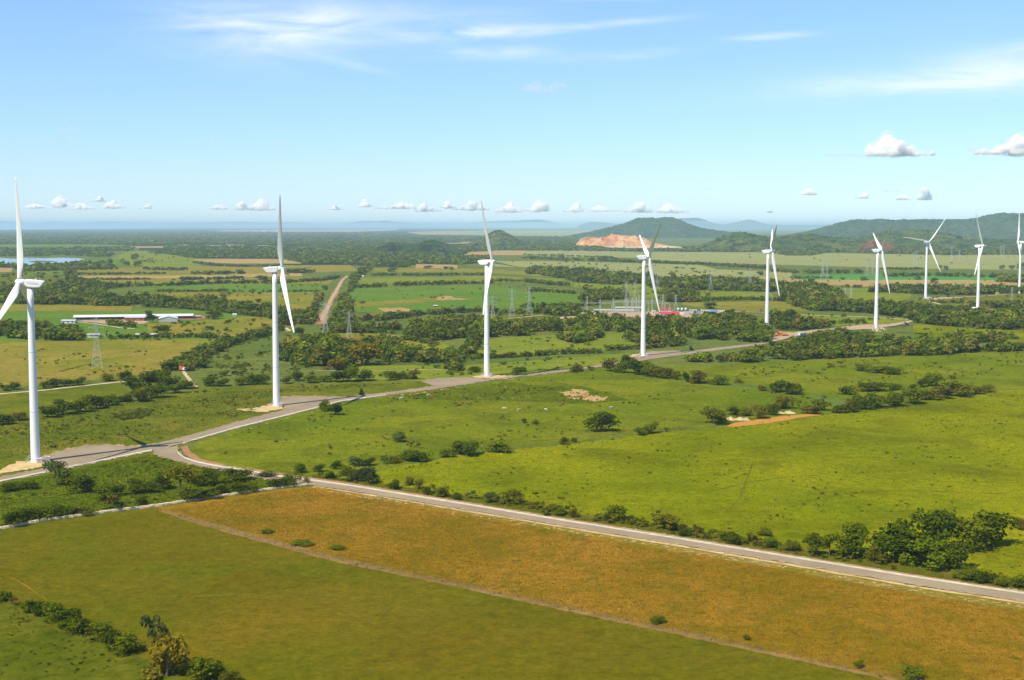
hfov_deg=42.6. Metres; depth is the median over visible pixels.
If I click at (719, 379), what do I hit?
bush
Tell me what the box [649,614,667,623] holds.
bush
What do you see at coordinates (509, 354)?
hedge
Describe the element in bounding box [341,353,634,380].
field
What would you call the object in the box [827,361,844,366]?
bush
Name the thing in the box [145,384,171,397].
tree
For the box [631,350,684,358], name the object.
turbine pad
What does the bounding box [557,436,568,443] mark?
tree
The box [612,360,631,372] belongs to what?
tree
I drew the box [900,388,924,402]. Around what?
tree
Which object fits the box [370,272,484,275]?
hedge
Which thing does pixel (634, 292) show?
lattice pylon
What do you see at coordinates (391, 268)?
tree
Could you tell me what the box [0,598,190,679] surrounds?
corner grass
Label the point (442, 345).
field
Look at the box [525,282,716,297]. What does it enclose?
field
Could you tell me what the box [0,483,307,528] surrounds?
stone wall
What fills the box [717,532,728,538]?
bush
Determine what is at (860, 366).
bush
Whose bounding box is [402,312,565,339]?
woodland
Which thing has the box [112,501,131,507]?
bush
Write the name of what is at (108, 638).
bush
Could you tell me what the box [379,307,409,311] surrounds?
dirt patch
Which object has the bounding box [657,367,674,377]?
tree
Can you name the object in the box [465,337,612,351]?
scrub
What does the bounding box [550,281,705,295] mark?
scrub
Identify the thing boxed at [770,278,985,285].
scrub
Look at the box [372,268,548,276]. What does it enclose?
field
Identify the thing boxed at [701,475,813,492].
cattle track
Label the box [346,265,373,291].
woodland
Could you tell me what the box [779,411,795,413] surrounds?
sand bank
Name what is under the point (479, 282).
hedge
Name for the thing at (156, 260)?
scrub
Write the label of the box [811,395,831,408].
tree
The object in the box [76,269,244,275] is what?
field
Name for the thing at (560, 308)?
woodland
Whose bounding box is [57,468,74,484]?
tree
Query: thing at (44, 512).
bush
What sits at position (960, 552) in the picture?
tree
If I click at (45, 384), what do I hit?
bush
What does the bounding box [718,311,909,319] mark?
dirt road
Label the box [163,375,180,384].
tree
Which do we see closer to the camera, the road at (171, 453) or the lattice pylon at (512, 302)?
the road at (171, 453)
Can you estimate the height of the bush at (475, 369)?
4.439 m
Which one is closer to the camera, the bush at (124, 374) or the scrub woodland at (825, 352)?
the bush at (124, 374)
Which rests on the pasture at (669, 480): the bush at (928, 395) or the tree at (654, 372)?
the bush at (928, 395)
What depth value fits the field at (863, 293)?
1927.86 m
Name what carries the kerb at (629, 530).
on the ground at (286, 367)
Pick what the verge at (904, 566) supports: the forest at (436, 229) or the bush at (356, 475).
the bush at (356, 475)
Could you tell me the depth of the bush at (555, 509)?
465.34 m
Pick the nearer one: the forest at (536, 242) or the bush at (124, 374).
the bush at (124, 374)
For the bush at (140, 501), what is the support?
on the rough ground at (78, 500)
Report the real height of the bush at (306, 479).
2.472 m
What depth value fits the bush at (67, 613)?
335.17 m
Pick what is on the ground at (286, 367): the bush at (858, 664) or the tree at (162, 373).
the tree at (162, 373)
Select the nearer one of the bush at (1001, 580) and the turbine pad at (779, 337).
the bush at (1001, 580)
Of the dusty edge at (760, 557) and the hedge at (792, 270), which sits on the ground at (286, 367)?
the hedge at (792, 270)
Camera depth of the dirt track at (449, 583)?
365.72 m
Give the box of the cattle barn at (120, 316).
[73,314,193,319]
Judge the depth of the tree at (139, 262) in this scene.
3318.09 m
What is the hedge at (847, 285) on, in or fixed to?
on the ground at (286, 367)
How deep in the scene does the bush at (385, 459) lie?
565.61 m
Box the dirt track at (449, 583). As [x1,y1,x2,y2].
[160,510,896,679]
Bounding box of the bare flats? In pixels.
[220,229,396,231]
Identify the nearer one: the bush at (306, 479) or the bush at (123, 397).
the bush at (306, 479)
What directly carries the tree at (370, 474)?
on the verge at (904, 566)
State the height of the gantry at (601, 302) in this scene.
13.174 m
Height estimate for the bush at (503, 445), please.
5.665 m
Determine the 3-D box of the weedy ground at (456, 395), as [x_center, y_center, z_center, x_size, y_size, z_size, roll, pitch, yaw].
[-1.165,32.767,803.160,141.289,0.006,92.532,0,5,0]
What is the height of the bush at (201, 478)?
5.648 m
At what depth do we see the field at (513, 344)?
1143.83 m
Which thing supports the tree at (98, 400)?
on the field at (324, 391)
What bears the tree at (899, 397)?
on the pasture at (669, 480)
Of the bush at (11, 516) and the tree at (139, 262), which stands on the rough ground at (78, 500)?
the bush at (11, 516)
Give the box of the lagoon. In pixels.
[0,227,175,229]
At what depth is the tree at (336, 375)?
862.76 m
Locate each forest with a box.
[0,228,477,245]
[147,241,495,266]
[163,244,289,249]
[245,227,597,230]
[483,235,701,251]
[542,239,581,247]
[678,234,779,237]
[681,245,1023,255]
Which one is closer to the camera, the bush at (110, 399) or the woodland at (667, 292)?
the bush at (110, 399)
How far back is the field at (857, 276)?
2594.78 m
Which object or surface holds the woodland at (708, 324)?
on the ground at (286, 367)
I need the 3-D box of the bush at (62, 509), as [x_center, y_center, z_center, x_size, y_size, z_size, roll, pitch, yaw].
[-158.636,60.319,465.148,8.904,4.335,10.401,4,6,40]
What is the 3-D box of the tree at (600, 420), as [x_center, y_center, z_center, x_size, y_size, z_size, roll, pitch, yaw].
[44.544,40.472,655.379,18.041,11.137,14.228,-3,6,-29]
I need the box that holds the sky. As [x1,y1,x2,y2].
[0,0,1023,226]
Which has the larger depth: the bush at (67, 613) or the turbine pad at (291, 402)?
the turbine pad at (291, 402)
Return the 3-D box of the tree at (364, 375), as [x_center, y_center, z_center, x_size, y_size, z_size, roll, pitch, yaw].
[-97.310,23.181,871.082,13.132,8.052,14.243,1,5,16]
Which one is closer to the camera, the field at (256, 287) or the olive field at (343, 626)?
the olive field at (343, 626)
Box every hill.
[371,239,467,254]
[467,230,531,247]
[566,217,732,237]
[574,221,618,228]
[576,234,681,247]
[680,218,827,228]
[696,231,867,251]
[775,212,1023,239]
[857,239,895,252]
[858,229,1023,248]
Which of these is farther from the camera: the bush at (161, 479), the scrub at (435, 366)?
the scrub at (435, 366)
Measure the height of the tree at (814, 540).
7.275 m
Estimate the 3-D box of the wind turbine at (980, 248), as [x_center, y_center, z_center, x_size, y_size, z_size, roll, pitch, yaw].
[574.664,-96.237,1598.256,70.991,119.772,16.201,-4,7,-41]
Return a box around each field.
[0,244,123,246]
[0,268,12,271]
[0,271,64,285]
[0,305,131,311]
[0,310,271,341]
[0,339,216,386]
[0,349,181,384]
[0,381,433,476]
[0,383,126,420]
[0,507,885,679]
[24,354,148,372]
[26,307,127,309]
[27,271,62,275]
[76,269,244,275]
[78,259,124,263]
[78,273,301,277]
[88,265,356,273]
[89,277,331,285]
[110,251,201,267]
[130,246,163,247]
[135,291,319,309]
[140,283,328,292]
[145,316,272,339]
[158,486,1023,679]
[194,259,301,263]
[284,332,420,345]
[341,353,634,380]
[343,336,394,343]
[346,285,582,311]
[352,298,446,307]
[358,276,565,284]
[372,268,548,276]
[404,342,448,348]
[408,231,473,233]
[415,264,457,267]
[420,312,572,322]
[464,250,524,254]
[470,333,635,354]
[525,250,645,257]
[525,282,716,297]
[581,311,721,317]
[623,350,1023,402]
[661,276,787,280]
[683,301,808,310]
[699,291,773,296]
[777,279,1023,286]
[797,274,996,279]
[801,314,908,325]
[840,288,912,301]
[897,292,1023,312]
[913,324,1023,341]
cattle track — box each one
[12,591,391,604]
[475,428,633,447]
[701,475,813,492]
[727,463,753,510]
[770,433,937,441]
[789,490,1000,506]
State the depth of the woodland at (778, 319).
1324.52 m
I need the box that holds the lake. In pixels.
[0,257,84,264]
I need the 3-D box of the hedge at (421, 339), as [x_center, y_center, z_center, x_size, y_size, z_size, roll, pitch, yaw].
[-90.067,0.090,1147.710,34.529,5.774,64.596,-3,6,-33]
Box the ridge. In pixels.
[0,220,573,226]
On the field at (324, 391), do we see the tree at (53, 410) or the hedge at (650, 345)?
the tree at (53, 410)
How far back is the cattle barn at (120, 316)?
1439.15 m
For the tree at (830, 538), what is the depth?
407.39 m
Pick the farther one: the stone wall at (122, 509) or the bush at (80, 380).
the bush at (80, 380)
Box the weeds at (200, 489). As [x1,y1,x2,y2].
[0,457,267,524]
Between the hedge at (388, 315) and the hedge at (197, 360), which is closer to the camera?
the hedge at (197, 360)
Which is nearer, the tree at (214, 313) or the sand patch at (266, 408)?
the sand patch at (266, 408)
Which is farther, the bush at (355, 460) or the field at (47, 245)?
the field at (47, 245)
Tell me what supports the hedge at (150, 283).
on the ground at (286, 367)
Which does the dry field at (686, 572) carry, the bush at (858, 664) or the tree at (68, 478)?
the bush at (858, 664)
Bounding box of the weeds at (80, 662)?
[0,607,136,675]
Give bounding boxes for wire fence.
[162,508,920,679]
[511,422,718,449]
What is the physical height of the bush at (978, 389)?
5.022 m
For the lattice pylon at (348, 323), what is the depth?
1176.30 m
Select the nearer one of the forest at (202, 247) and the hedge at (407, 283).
the hedge at (407, 283)
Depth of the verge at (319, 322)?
1586.07 m
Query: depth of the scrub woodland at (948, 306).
1597.23 m
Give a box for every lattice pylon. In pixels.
[87,318,104,368]
[319,300,329,331]
[344,310,352,338]
[509,290,514,316]
[525,287,532,314]
[631,282,638,309]
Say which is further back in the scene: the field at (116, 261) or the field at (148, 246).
the field at (148, 246)
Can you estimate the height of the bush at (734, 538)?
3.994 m
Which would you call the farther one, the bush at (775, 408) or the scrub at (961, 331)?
the scrub at (961, 331)
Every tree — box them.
[0,273,9,276]
[38,405,59,416]
[42,459,72,484]
[51,399,80,414]
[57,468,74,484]
[65,473,99,491]
[70,396,95,411]
[82,394,106,408]
[120,375,145,389]
[125,387,149,400]
[131,253,138,259]
[134,260,141,265]
[137,371,160,386]
[139,614,168,649]
[140,633,191,679]
[145,310,157,320]
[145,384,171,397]
[151,325,171,333]
[151,369,171,383]
[151,621,172,643]
[162,464,204,498]
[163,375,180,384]
[181,276,200,279]
[203,270,213,274]
[204,311,223,318]
[235,269,243,273]
[246,374,259,383]
[254,275,267,279]
[286,267,311,272]
[291,368,303,380]
[293,327,304,334]
[297,333,309,341]
[312,332,320,338]
[318,398,329,411]
[320,357,347,369]
[324,402,342,414]
[328,369,347,381]
[341,364,359,381]
[347,342,385,364]
[355,369,375,380]
[359,465,380,482]
[381,370,398,379]
[387,267,396,271]
[407,370,421,378]
[450,439,468,453]
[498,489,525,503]
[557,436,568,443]
[582,411,620,431]
[600,357,618,370]
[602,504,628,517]
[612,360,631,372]
[621,354,632,361]
[627,357,643,373]
[640,360,659,374]
[647,366,662,376]
[650,512,683,529]
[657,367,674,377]
[682,371,690,381]
[689,370,711,382]
[697,408,729,422]
[702,301,717,307]
[728,311,742,316]
[752,404,768,417]
[766,379,787,391]
[771,395,796,407]
[780,382,805,393]
[783,309,796,316]
[802,532,824,554]
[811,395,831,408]
[819,532,840,555]
[834,522,875,556]
[841,397,860,412]
[852,394,876,409]
[865,392,896,407]
[869,518,932,558]
[884,392,908,405]
[896,535,954,568]
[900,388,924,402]
[908,507,957,551]
[922,371,941,385]
[930,278,938,283]
[932,385,955,397]
[942,541,974,569]
[944,381,975,395]
[944,516,992,550]
[968,509,1017,545]
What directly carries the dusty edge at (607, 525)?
on the verge at (608, 525)
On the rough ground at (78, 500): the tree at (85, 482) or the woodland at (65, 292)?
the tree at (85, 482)
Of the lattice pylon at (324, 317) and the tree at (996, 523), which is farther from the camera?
the lattice pylon at (324, 317)
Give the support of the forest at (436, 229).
on the ground at (286, 367)
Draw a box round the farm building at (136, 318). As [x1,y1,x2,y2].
[124,316,146,320]
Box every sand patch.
[0,460,46,473]
[181,445,226,464]
[237,404,284,411]
[473,374,512,378]
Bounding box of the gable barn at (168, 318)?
[158,315,177,321]
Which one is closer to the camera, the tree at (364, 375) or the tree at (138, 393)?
the tree at (138, 393)
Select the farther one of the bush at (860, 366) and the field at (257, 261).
the field at (257, 261)
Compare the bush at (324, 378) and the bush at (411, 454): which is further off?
the bush at (324, 378)
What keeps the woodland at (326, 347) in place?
on the ground at (286, 367)
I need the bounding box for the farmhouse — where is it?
[61,319,76,322]
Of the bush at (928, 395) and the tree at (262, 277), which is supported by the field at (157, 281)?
the tree at (262, 277)
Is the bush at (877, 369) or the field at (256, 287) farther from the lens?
the field at (256, 287)
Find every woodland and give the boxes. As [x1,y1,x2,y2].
[0,246,135,255]
[0,259,118,270]
[0,280,106,304]
[0,318,87,340]
[63,250,114,256]
[63,266,131,289]
[87,290,262,309]
[260,302,319,324]
[279,330,379,367]
[306,292,324,311]
[320,319,401,332]
[326,291,354,324]
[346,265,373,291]
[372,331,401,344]
[373,342,467,362]
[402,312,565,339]
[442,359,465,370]
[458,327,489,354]
[524,265,649,283]
[543,301,582,315]
[555,323,604,342]
[564,310,779,341]
[577,286,628,300]
[621,326,687,344]
[646,274,778,290]
[657,285,702,301]
[681,340,1023,362]
[700,311,757,319]
[739,326,913,354]
[769,308,832,329]
[778,278,924,315]
[868,282,1023,294]
[901,303,1023,329]
[901,332,980,353]
[903,301,963,309]
[943,329,1019,341]
[968,299,1023,307]
[994,274,1023,282]
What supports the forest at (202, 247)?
on the ground at (286, 367)
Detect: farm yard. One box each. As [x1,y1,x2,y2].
[77,320,147,323]
[177,315,211,319]
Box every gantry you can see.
[585,302,611,312]
[613,302,640,310]
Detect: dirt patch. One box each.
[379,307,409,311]
[436,296,467,299]
[497,382,561,388]
[560,389,607,401]
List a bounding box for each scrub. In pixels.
[0,270,63,283]
[0,348,162,383]
[100,278,327,300]
[105,318,262,343]
[131,250,195,265]
[197,335,272,379]
[283,333,589,377]
[354,284,550,308]
[427,312,575,322]
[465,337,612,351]
[512,261,784,278]
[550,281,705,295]
[681,251,1014,266]
[744,338,903,351]
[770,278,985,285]
[795,313,904,326]
[909,293,1023,309]
[923,328,1011,337]
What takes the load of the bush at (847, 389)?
on the field at (1010, 377)
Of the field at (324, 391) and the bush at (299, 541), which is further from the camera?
the field at (324, 391)
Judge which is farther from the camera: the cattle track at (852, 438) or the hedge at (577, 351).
the hedge at (577, 351)
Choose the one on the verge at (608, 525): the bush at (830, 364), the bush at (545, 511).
the bush at (545, 511)
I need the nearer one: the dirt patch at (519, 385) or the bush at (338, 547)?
the bush at (338, 547)
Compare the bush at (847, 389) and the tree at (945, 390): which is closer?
the tree at (945, 390)
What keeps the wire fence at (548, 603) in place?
on the ground at (286, 367)
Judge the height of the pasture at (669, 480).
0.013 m
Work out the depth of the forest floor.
22647.90 m
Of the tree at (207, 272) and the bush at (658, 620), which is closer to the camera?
the bush at (658, 620)
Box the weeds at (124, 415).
[105,404,153,418]
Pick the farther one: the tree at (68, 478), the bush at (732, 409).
the bush at (732, 409)
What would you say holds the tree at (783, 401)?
on the cattle pasture at (205, 450)
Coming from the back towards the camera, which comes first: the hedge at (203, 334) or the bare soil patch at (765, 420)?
the hedge at (203, 334)
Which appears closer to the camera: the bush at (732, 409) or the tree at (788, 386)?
the bush at (732, 409)
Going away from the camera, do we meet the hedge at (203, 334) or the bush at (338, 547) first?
the bush at (338, 547)
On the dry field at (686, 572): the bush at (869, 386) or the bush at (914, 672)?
the bush at (914, 672)
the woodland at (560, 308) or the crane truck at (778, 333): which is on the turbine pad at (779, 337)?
the crane truck at (778, 333)
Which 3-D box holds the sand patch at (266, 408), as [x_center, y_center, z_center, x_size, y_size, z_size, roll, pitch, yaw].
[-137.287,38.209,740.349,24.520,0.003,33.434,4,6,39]
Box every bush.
[0,384,10,390]
[0,413,15,423]
[0,481,18,491]
[0,590,14,600]
[1,510,25,524]
[8,597,18,603]
[9,382,21,389]
[9,411,27,419]
[16,506,43,520]
[18,602,31,611]
[19,480,39,488]
[25,599,49,614]
[33,504,58,518]
[40,381,50,388]
[41,601,65,620]
[47,377,59,386]
[48,607,84,625]
[49,504,78,515]
[58,379,72,385]
[63,616,84,634]
[70,504,95,515]
[72,376,86,384]
[77,617,94,630]
[82,627,93,640]
[86,620,114,640]
[92,483,113,499]
[100,629,122,649]
[101,373,114,380]
[101,393,119,405]
[102,494,122,508]
[108,630,146,656]
[109,484,125,494]
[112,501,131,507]
[116,371,134,378]
[116,394,132,401]
[124,478,161,492]
[134,495,150,505]
[149,472,175,488]
[162,382,185,392]
[177,487,201,501]
[180,379,196,388]
[186,656,228,678]
[193,472,204,485]
[198,466,226,484]
[200,488,222,497]
[202,376,215,385]
[214,378,229,386]
[214,483,232,493]
[218,370,228,374]
[218,668,242,679]
[223,468,254,480]
[228,364,244,370]
[228,480,247,493]
[233,377,249,384]
[243,482,262,491]
[255,374,269,384]
[255,469,276,476]
[260,528,275,533]
[268,477,288,486]
[280,375,291,383]
[281,474,301,486]
[287,539,311,544]
[293,462,306,472]
[298,476,310,481]
[299,542,315,546]
[302,375,318,382]
[312,463,326,471]
[316,375,331,381]
[324,471,334,477]
[327,544,345,550]
[329,460,343,468]
[336,465,353,479]
[347,456,365,466]
[349,468,364,481]
[362,457,376,465]
[380,454,389,461]
[386,479,399,487]
[388,455,401,463]
[392,430,406,441]
[396,372,408,378]
[396,449,432,461]
[403,476,414,483]
[414,479,424,488]
[422,485,431,493]
[434,485,448,496]
[438,447,456,457]
[452,492,461,498]
[454,440,480,454]
[465,490,478,496]
[469,367,481,371]
[480,439,512,451]
[482,491,496,501]
[510,366,527,374]
[540,506,551,514]
[550,506,567,514]
[568,507,579,516]
[569,366,577,371]
[573,363,583,370]
[633,427,647,434]
[642,421,658,432]
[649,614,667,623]
[670,370,680,378]
[678,525,689,535]
[692,524,701,530]
[709,374,730,384]
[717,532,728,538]
[725,406,740,414]
[725,531,740,544]
[738,407,753,415]
[745,532,755,538]
[756,385,767,390]
[756,527,772,534]
[761,537,781,546]
[765,402,780,414]
[781,540,800,550]
[798,405,822,413]
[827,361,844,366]
[830,405,846,412]
[838,385,857,394]
[852,659,863,666]
[854,363,870,371]
[855,381,892,390]
[865,365,887,372]
[865,545,889,563]
[883,367,903,373]
[888,383,904,389]
[899,664,927,679]
[906,383,918,388]
[917,377,926,386]
[922,389,945,399]
[958,567,979,579]
[970,386,986,393]
[973,569,994,582]
[980,384,996,391]
[992,574,1008,585]
[1008,573,1023,587]
[1014,517,1023,528]
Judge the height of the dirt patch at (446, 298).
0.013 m
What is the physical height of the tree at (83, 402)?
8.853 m
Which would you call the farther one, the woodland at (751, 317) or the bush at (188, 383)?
the woodland at (751, 317)
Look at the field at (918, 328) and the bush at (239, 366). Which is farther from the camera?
the field at (918, 328)
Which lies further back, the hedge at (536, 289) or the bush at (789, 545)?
the hedge at (536, 289)
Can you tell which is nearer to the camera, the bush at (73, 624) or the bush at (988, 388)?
the bush at (73, 624)
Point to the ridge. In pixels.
(531, 223)
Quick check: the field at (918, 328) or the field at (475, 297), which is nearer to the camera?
the field at (918, 328)
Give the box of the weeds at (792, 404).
[703,396,830,408]
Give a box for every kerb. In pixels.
[0,471,44,481]
[69,449,151,466]
[177,450,1023,593]
[183,394,384,442]
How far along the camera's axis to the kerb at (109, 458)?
578.41 m
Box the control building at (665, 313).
[659,312,679,315]
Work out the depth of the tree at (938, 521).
412.35 m
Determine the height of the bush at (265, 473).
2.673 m
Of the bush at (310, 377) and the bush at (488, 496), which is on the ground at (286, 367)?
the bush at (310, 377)
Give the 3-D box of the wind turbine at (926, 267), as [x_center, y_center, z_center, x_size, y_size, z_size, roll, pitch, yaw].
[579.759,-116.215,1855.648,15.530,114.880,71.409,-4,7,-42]
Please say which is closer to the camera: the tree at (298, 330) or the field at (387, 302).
the tree at (298, 330)
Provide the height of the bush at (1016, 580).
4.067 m
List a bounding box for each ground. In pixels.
[0,227,1023,672]
[0,452,300,529]
[394,385,627,403]
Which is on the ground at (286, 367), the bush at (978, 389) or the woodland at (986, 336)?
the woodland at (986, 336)
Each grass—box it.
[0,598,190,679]
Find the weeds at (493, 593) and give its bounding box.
[179,515,882,676]
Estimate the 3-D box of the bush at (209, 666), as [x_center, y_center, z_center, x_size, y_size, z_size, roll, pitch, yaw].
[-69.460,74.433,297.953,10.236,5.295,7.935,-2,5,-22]
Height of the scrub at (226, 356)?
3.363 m
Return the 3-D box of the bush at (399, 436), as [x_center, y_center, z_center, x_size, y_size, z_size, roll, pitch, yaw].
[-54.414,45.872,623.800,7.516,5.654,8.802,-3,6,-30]
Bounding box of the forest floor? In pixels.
[9,227,481,264]
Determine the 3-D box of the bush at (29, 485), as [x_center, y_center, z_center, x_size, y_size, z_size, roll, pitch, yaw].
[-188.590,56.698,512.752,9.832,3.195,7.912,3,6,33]
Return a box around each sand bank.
[726,416,748,420]
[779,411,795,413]
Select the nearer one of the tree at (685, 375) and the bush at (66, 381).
the bush at (66, 381)
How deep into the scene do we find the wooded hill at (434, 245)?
4732.62 m
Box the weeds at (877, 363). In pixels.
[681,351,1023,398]
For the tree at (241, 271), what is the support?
on the field at (318, 268)
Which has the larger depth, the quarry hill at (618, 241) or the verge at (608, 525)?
the quarry hill at (618, 241)
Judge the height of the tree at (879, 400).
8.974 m
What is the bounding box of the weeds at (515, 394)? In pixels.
[403,387,616,402]
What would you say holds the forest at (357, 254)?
on the ground at (286, 367)
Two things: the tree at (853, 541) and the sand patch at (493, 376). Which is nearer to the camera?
the tree at (853, 541)
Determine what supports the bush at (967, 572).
on the verge at (904, 566)
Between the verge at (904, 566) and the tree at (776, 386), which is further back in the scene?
the tree at (776, 386)
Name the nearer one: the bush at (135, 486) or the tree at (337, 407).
the bush at (135, 486)
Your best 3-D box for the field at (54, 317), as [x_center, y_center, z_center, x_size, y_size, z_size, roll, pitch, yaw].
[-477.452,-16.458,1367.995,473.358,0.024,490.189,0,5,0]
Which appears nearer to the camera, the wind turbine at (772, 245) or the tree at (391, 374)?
the tree at (391, 374)
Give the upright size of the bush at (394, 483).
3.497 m
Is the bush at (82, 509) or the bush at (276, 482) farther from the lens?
the bush at (276, 482)
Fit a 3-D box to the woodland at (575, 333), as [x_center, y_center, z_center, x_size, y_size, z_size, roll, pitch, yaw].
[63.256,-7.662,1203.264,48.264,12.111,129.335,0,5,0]
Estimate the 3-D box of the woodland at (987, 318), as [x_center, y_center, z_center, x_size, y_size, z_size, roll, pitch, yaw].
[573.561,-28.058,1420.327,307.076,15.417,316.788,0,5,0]
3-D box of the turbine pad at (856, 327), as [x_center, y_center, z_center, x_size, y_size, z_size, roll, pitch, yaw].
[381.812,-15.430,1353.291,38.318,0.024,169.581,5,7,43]
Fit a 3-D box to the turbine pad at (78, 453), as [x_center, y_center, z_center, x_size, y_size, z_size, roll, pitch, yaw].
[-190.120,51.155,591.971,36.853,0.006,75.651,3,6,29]
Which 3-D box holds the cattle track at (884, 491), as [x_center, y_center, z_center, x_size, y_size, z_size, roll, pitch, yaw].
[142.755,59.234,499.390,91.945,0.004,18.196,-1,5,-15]
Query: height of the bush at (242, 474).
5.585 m
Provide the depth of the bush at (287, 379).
853.87 m
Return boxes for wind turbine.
[0,178,45,462]
[263,196,293,405]
[478,201,521,375]
[636,222,661,355]
[761,225,779,325]
[872,222,893,328]
[904,218,945,297]
[974,214,1000,307]
[1008,212,1023,293]
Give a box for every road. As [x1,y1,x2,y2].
[0,328,834,479]
[0,381,124,393]
[81,322,134,328]
[155,446,1023,600]
[181,370,197,386]
[320,276,347,321]
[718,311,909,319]
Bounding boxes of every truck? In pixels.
[179,366,186,370]
[774,331,793,335]
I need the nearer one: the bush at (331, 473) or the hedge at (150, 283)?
the bush at (331, 473)
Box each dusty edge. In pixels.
[0,367,597,481]
[5,364,601,475]
[40,444,159,457]
[152,449,1023,601]
[176,445,1023,591]
[280,395,348,399]
[424,377,482,380]
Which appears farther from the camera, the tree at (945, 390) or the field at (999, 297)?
the field at (999, 297)
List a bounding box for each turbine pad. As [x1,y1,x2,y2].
[42,445,141,467]
[280,396,336,409]
[423,377,489,385]
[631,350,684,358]
[772,329,817,340]
[835,320,912,329]
[922,296,975,299]
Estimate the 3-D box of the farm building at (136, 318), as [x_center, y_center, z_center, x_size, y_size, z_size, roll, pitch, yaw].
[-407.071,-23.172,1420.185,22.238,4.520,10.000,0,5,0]
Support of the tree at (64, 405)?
on the field at (324, 391)
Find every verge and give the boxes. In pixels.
[245,468,1020,591]
[280,471,1023,590]
[315,277,347,323]
[316,486,1023,603]
[317,487,1023,611]
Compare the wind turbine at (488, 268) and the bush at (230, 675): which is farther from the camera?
the wind turbine at (488, 268)
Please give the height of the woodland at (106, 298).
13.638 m
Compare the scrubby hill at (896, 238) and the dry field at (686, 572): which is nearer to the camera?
the dry field at (686, 572)
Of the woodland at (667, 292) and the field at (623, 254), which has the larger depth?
the field at (623, 254)
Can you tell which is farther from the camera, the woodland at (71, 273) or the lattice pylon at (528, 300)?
the woodland at (71, 273)
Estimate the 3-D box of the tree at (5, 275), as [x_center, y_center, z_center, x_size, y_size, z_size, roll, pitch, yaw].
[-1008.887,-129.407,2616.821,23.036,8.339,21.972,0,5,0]
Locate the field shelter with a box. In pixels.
[86,333,101,336]
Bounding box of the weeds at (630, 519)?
[313,472,1023,587]
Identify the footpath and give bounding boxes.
[1,575,50,603]
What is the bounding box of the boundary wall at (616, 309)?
[594,309,634,310]
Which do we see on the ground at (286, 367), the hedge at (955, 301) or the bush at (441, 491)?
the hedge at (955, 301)
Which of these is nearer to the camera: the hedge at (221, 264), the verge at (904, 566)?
the verge at (904, 566)
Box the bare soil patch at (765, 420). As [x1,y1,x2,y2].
[728,413,821,426]
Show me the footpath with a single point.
(28, 587)
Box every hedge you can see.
[76,271,165,274]
[84,277,148,279]
[98,331,219,338]
[105,318,147,326]
[109,281,174,286]
[140,301,265,316]
[143,266,188,269]
[157,288,228,291]
[159,351,210,370]
[163,323,285,367]
[174,279,271,285]
[179,275,244,279]
[190,270,245,273]
[192,261,279,266]
[232,289,319,291]
[269,274,340,283]
[287,269,315,272]
[337,304,494,320]
[349,282,387,287]
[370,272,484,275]
[386,335,439,343]
[393,279,466,285]
[461,350,548,358]
[465,280,494,283]
[484,278,569,285]
[489,306,544,313]
[519,299,599,307]
[521,256,641,262]
[523,253,612,256]
[526,287,576,293]
[538,348,602,354]
[603,340,683,349]
[651,260,771,268]
[683,295,784,301]
[769,268,863,273]
[790,275,832,278]
[826,317,865,323]
[841,284,862,287]
[880,266,923,269]
[882,271,1016,277]
[930,299,1005,303]
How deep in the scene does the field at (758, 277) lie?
2544.09 m
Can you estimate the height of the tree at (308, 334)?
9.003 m
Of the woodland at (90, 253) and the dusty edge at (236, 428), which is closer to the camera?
the dusty edge at (236, 428)
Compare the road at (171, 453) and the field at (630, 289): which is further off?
the field at (630, 289)
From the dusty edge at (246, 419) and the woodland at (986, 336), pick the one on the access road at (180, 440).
the dusty edge at (246, 419)
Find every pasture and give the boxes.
[189,368,842,479]
[359,390,1023,577]
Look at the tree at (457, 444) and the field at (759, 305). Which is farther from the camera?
the field at (759, 305)
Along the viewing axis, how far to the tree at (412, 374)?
877.72 m
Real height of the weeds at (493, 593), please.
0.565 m
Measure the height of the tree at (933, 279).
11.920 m

